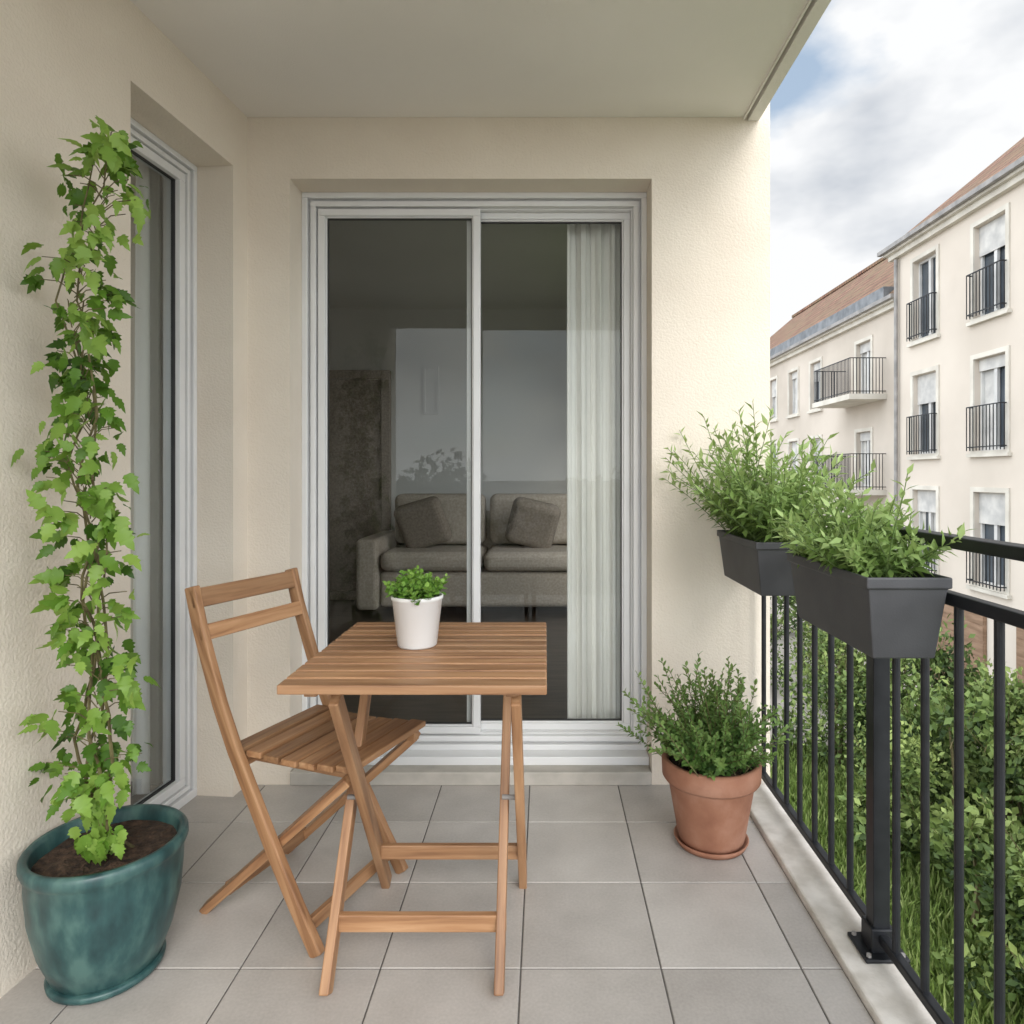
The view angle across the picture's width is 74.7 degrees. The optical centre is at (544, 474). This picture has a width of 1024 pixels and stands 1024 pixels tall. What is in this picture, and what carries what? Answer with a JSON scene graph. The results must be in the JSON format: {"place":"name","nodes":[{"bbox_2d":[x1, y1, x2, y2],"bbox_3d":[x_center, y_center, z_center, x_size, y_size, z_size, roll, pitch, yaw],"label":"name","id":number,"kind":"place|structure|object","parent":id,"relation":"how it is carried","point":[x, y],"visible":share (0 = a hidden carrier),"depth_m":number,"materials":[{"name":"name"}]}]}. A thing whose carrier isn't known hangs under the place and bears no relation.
{"place":"outdoors","nodes":[
{"label":"outdoors","id":0,"kind":"place"},
{"bbox_2d":[131,781,162,804],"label":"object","id":1,"kind":"object","parent":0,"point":[135,798],"depth_m":2.40,"materials":[{"name":"paint"}]},
{"bbox_2d":[132,158,162,795],"bbox_3d":[-1.408,-0.050,2.488,0.054,2.340,0.304,0,0,5],"label":"curtain","id":2,"kind":"object","parent":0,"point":[148,551],"visible":0.39,"depth_m":2.36,"materials":[{"name":"fabric"}]},
{"bbox_2d":[0,784,874,1023],"bbox_3d":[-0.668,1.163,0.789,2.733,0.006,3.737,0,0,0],"label":"tiles","id":3,"kind":"object","parent":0,"point":[585,907],"visible":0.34,"depth_m":1.70,"materials":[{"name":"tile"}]},
{"bbox_2d":[16,804,188,1005],"bbox_3d":[-1.025,1.004,1.570,0.337,0.308,0.337,0,0,0],"label":"teal pot","id":4,"kind":"object","parent":3,"relation":"on","point":[97,932],"visible":0.91,"depth_m":1.47,"materials":[{"name":"ceramic"}]},
{"bbox_2d":[11,115,159,865],"bbox_3d":[-1.029,0.060,1.521,0.362,1.721,0.249,0,0,39],"label":"climbing plant","id":5,"kind":"object","parent":4,"relation":"in","point":[92,798],"visible":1,"depth_m":1.49,"materials":[{"name":"green plant"}]},
{"bbox_2d":[0,0,246,997],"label":"balcony wall","id":6,"kind":"structure","parent":3,"relation":"on","point":[69,69],"depth_m":1.72,"materials":[{"name":"beige paint"}]},
{"bbox_2d":[131,118,196,809],"bbox_3d":[-1.331,0.022,2.170,0.100,2.275,0.523,0,0,5],"label":"frame","id":7,"kind":"object","parent":6,"relation":"attached to","point":[179,792],"visible":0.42,"depth_m":2.37,"materials":[{"name":"white metal"}]},
{"bbox_2d":[131,149,174,803],"bbox_3d":[-1.320,0.018,2.168,0.014,2.109,0.367,0,0,5],"label":"gasket","id":8,"kind":"object","parent":7,"relation":"attached to","point":[172,179],"visible":0.5,"depth_m":2.35,"materials":[{"name":"black rubber"}]},
{"bbox_2d":[130,0,830,120],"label":"balcony ceiling","id":9,"kind":"structure","parent":6,"relation":"attached to","point":[492,58],"depth_m":2.13,"materials":[{"name":"paint"}]},
{"bbox_2d":[185,568,425,957],"bbox_3d":[-0.639,0.729,1.846,0.513,0.876,0.386,0,0,21],"label":"folding chair","id":10,"kind":"object","parent":3,"relation":"on","point":[306,739],"visible":0.84,"depth_m":1.75,"materials":[{"name":"brown wood"}]},
{"bbox_2d":[277,622,546,995],"bbox_3d":[-0.273,0.798,1.665,0.555,0.737,0.591,0,0,0],"label":"folding table","id":11,"kind":"object","parent":3,"relation":"on","point":[365,661],"visible":1,"depth_m":1.56,"materials":[{"name":"brown wood"}]},
{"bbox_2d":[382,565,448,649],"bbox_3d":[-0.324,0.327,1.690,0.167,0.205,0.169,0,0,37],"label":"herb pot","id":12,"kind":"object","parent":11,"relation":"on","point":[416,598],"visible":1,"depth_m":1.65,"materials":[{"name":"white ceramic"}]},
{"bbox_2d":[290,765,650,784],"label":"stone sill","id":13,"kind":"structure","parent":3,"relation":"on","point":[533,775],"depth_m":2.50,"materials":[{"name":"white stone"}]},
{"bbox_2d":[367,750,648,764],"bbox_3d":[-0.278,1.119,2.655,1.351,0.082,0.190,0,0,0],"label":"threshold","id":14,"kind":"object","parent":3,"relation":"on","point":[530,757],"visible":0.42,"depth_m":2.56,"materials":[{"name":"white metal"}]},
{"bbox_2d":[617,652,796,859],"bbox_3d":[0.507,0.862,2.120,0.519,0.593,0.484,0,0,-23],"label":"potted plant","id":15,"kind":"object","parent":3,"relation":"on","point":[713,763],"visible":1,"depth_m":2.03,"materials":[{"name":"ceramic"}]},
{"bbox_2d":[750,781,935,1023],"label":"balcony curb","id":16,"kind":"structure","parent":3,"relation":"on","point":[886,993],"depth_m":1.74,"materials":[{"name":"concrete"}]},
{"bbox_2d":[761,514,1023,1023],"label":"balcony railing","id":17,"kind":"object","parent":16,"relation":"on","point":[876,940],"visible":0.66,"depth_m":1.53,"materials":[{"name":"metal"}]},
{"bbox_2d":[659,399,875,595],"bbox_3d":[0.708,0.055,2.196,0.588,0.611,0.794,0,0,0],"label":"planter box","id":18,"kind":"object","parent":17,"relation":"attached to","point":[754,556],"visible":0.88,"depth_m":2.08,"materials":[{"name":"plastic"}]},
{"bbox_2d":[769,463,972,657],"bbox_3d":[0.705,0.168,1.536,0.400,0.384,0.586,0,0,0],"label":"planter box","id":19,"kind":"object","parent":17,"relation":"attached to","point":[861,584],"visible":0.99,"depth_m":1.38,"materials":[{"name":"plastic"}]},
{"bbox_2d":[329,600,566,721],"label":"room floor","id":20,"kind":"structure","parent":0,"point":[345,615],"depth_m":3.63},
{"bbox_2d":[329,221,566,529],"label":"room walls","id":21,"kind":"structure","parent":20,"relation":"on","point":[398,299],"depth_m":6.20,"materials":[{"name":"paint"}]},
{"bbox_2d":[329,370,390,599],"bbox_3d":[-1.785,0.092,6.164,0.730,2.104,0.068,0,0,0],"label":"interior door","id":22,"kind":"structure","parent":21,"relation":"attached to","point":[359,454],"depth_m":6.16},
{"bbox_2d":[423,366,438,413],"bbox_3d":[-1.050,-0.780,6.184,0.140,0.440,0.028,0,0,0],"label":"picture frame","id":23,"kind":"object","parent":21,"relation":"attached to","point":[430,389],"visible":1,"depth_m":6.18,"materials":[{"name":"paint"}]},
{"bbox_2d":[567,224,619,718],"bbox_3d":[0.226,-0.050,2.800,0.271,2.340,0.054,0,0,0],"label":"curtain","id":24,"kind":"object","parent":21,"relation":"hanging from","point":[593,471],"visible":0.68,"depth_m":2.80,"materials":[{"name":"fabric"}]},
{"bbox_2d":[356,493,566,609],"bbox_3d":[-0.490,0.610,5.650,1.980,0.900,0.900,0,0,0],"label":"sofa","id":25,"kind":"object","parent":20,"relation":"on","point":[523,549],"visible":0.65,"depth_m":5.33,"materials":[{"name":"fabric"}]},
{"bbox_2d":[770,596,977,746],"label":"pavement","id":26,"kind":"structure","parent":0,"point":[780,616],"depth_m":23.93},
{"bbox_2d":[770,624,1016,785],"bbox_3d":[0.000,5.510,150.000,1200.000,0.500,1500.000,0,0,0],"label":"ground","id":27,"kind":"structure","parent":0,"point":[793,676],"depth_m":16.51,"materials":[{"name":"grey"}]},
{"bbox_2d":[131,103,769,784],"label":"balcony wall","id":28,"kind":"structure","parent":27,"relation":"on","point":[703,183],"depth_m":2.51,"materials":[{"name":"beige paint"}]},
{"bbox_2d":[302,192,646,749],"bbox_3d":[-0.278,-0.015,2.684,1.355,2.190,0.112,0,0,0],"label":"frame","id":29,"kind":"object","parent":28,"relation":"attached to","point":[628,210],"visible":0.71,"depth_m":2.64,"materials":[{"name":"white metal"}]},
{"bbox_2d":[327,218,621,723],"bbox_3d":[-0.277,-0.015,2.684,1.172,2.008,0.052,0,0,0],"label":"gasket","id":30,"kind":"object","parent":29,"relation":"attached to","point":[402,219],"visible":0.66,"depth_m":2.66,"materials":[{"name":"black rubber"}]},
{"bbox_2d":[770,309,893,527],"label":"walls","id":31,"kind":"structure","parent":27,"relation":"on","point":[878,416],"depth_m":22.04,"materials":[{"name":"beige paint"}]},
{"bbox_2d":[770,335,872,512],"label":"window surrounds","id":32,"kind":"object","parent":31,"relation":"attached to","point":[856,343],"visible":0.22,"depth_m":24.11,"materials":[{"name":"stone"}]},
{"bbox_2d":[773,351,869,486],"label":"window frames","id":33,"kind":"structure","parent":31,"relation":"attached to","point":[862,442],"depth_m":21.32,"materials":[{"name":"white plastic"}]},
{"bbox_2d":[772,341,869,483],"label":"blinds","id":34,"kind":"object","parent":33,"relation":"attached to","point":[865,349],"visible":0.16,"depth_m":21.27,"materials":[{"name":"fabric"}]},
{"bbox_2d":[812,394,886,494],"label":"balcony slabs","id":35,"kind":"structure","parent":31,"relation":"attached to","point":[847,400],"depth_m":19.88,"materials":[{"name":"beige concrete"}]},
{"bbox_2d":[814,357,885,489],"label":"balcony railings","id":36,"kind":"object","parent":31,"relation":"attached to","point":[823,384],"visible":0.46,"depth_m":20.19,"materials":[{"name":"black metal"}]},
{"bbox_2d":[770,298,893,605],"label":"cornice","id":37,"kind":"structure","parent":27,"relation":"on","point":[877,311],"depth_m":22.39,"materials":[{"name":"stone"}]},
{"bbox_2d":[770,258,893,348],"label":"roof","id":38,"kind":"structure","parent":37,"relation":"on","point":[873,279],"depth_m":27.95,"materials":[{"name":"tile"}]},
{"bbox_2d":[770,286,893,355],"bbox_3d":[10.150,-5.260,29.450,0.700,0.400,20.100,0,0,0],"label":"attic band","id":39,"kind":"object","parent":38,"relation":"attached to","point":[876,295],"visible":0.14,"depth_m":22.52,"materials":[{"name":"stone"}]},
{"bbox_2d":[792,257,886,317],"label":"ridge","id":40,"kind":"structure","parent":38,"relation":"on","point":[878,261],"depth_m":31.36,"materials":[{"name":"tile"}]},
{"bbox_2d":[770,293,893,359],"bbox_3d":[9.750,0.110,29.450,0.320,10.300,21.700,0,0,0],"label":"gutter","id":41,"kind":"object","parent":27,"relation":"on","point":[888,297],"visible":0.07,"depth_m":21.95,"materials":[{"name":"metal"}]},
{"bbox_2d":[770,596,1023,1022],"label":"shrubbery","id":42,"kind":"object","parent":27,"relation":"on","point":[979,763],"visible":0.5,"depth_m":9.36,"materials":[{"name":"green plant"}]},
{"bbox_2d":[877,155,1023,549],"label":"gutter","id":43,"kind":"object","parent":27,"relation":"on","point":[994,179],"visible":0.7,"depth_m":18.01,"materials":[{"name":"metal"}]},
{"bbox_2d":[883,165,1023,690],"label":"cornice","id":44,"kind":"structure","parent":27,"relation":"on","point":[1003,186],"depth_m":15.37,"materials":[{"name":"stone"}]},
{"bbox_2d":[907,137,1023,232],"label":"roof","id":45,"kind":"structure","parent":44,"relation":"on","point":[1013,153],"depth_m":16.48,"materials":[{"name":"tile"}]},
{"bbox_2d":[898,182,1023,683],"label":"walls","id":46,"kind":"structure","parent":27,"relation":"on","point":[954,473],"depth_m":15.57,"materials":[{"name":"beige paint"}]},
{"bbox_2d":[906,259,1006,591],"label":"window railings","id":47,"kind":"object","parent":46,"relation":"attached to","point":[970,315],"depth_m":15.04,"materials":[{"name":"black metal"}]},
{"bbox_2d":[907,202,1011,598],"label":"window surrounds","id":48,"kind":"object","parent":46,"relation":"attached to","point":[1007,309],"visible":0.88,"depth_m":15.13,"materials":[{"name":"white paint"}]},
{"bbox_2d":[919,248,1003,588],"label":"window frames","id":49,"kind":"structure","parent":46,"relation":"attached to","point":[996,394],"depth_m":15.06,"materials":[{"name":"white plastic"}]},
{"bbox_2d":[918,214,1004,568],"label":"blinds","id":50,"kind":"object","parent":49,"relation":"attached to","point":[992,505],"visible":0.48,"depth_m":14.91,"materials":[{"name":"fabric"}]},
{"bbox_2d":[922,246,1004,584],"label":"window panes","id":51,"kind":"object","parent":49,"relation":"in","point":[989,528],"visible":0.27,"depth_m":14.99,"materials":[{"name":"grey glass"}]},
{"bbox_2d":[930,604,1023,691],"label":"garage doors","id":52,"kind":"structure","parent":46,"relation":"attached to","point":[977,625],"depth_m":14.97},
{"bbox_2d":[770,0,1023,336],"label":"sky","id":53,"kind":"structure","parent":0,"point":[887,109],"materials":[{"name":"white"}]},
{"bbox_2d":[770,734,1023,1023],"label":"lawn","id":54,"kind":"structure","parent":0,"point":[933,858],"depth_m":8.21,"materials":[{"name":"green plant"}]}
]}

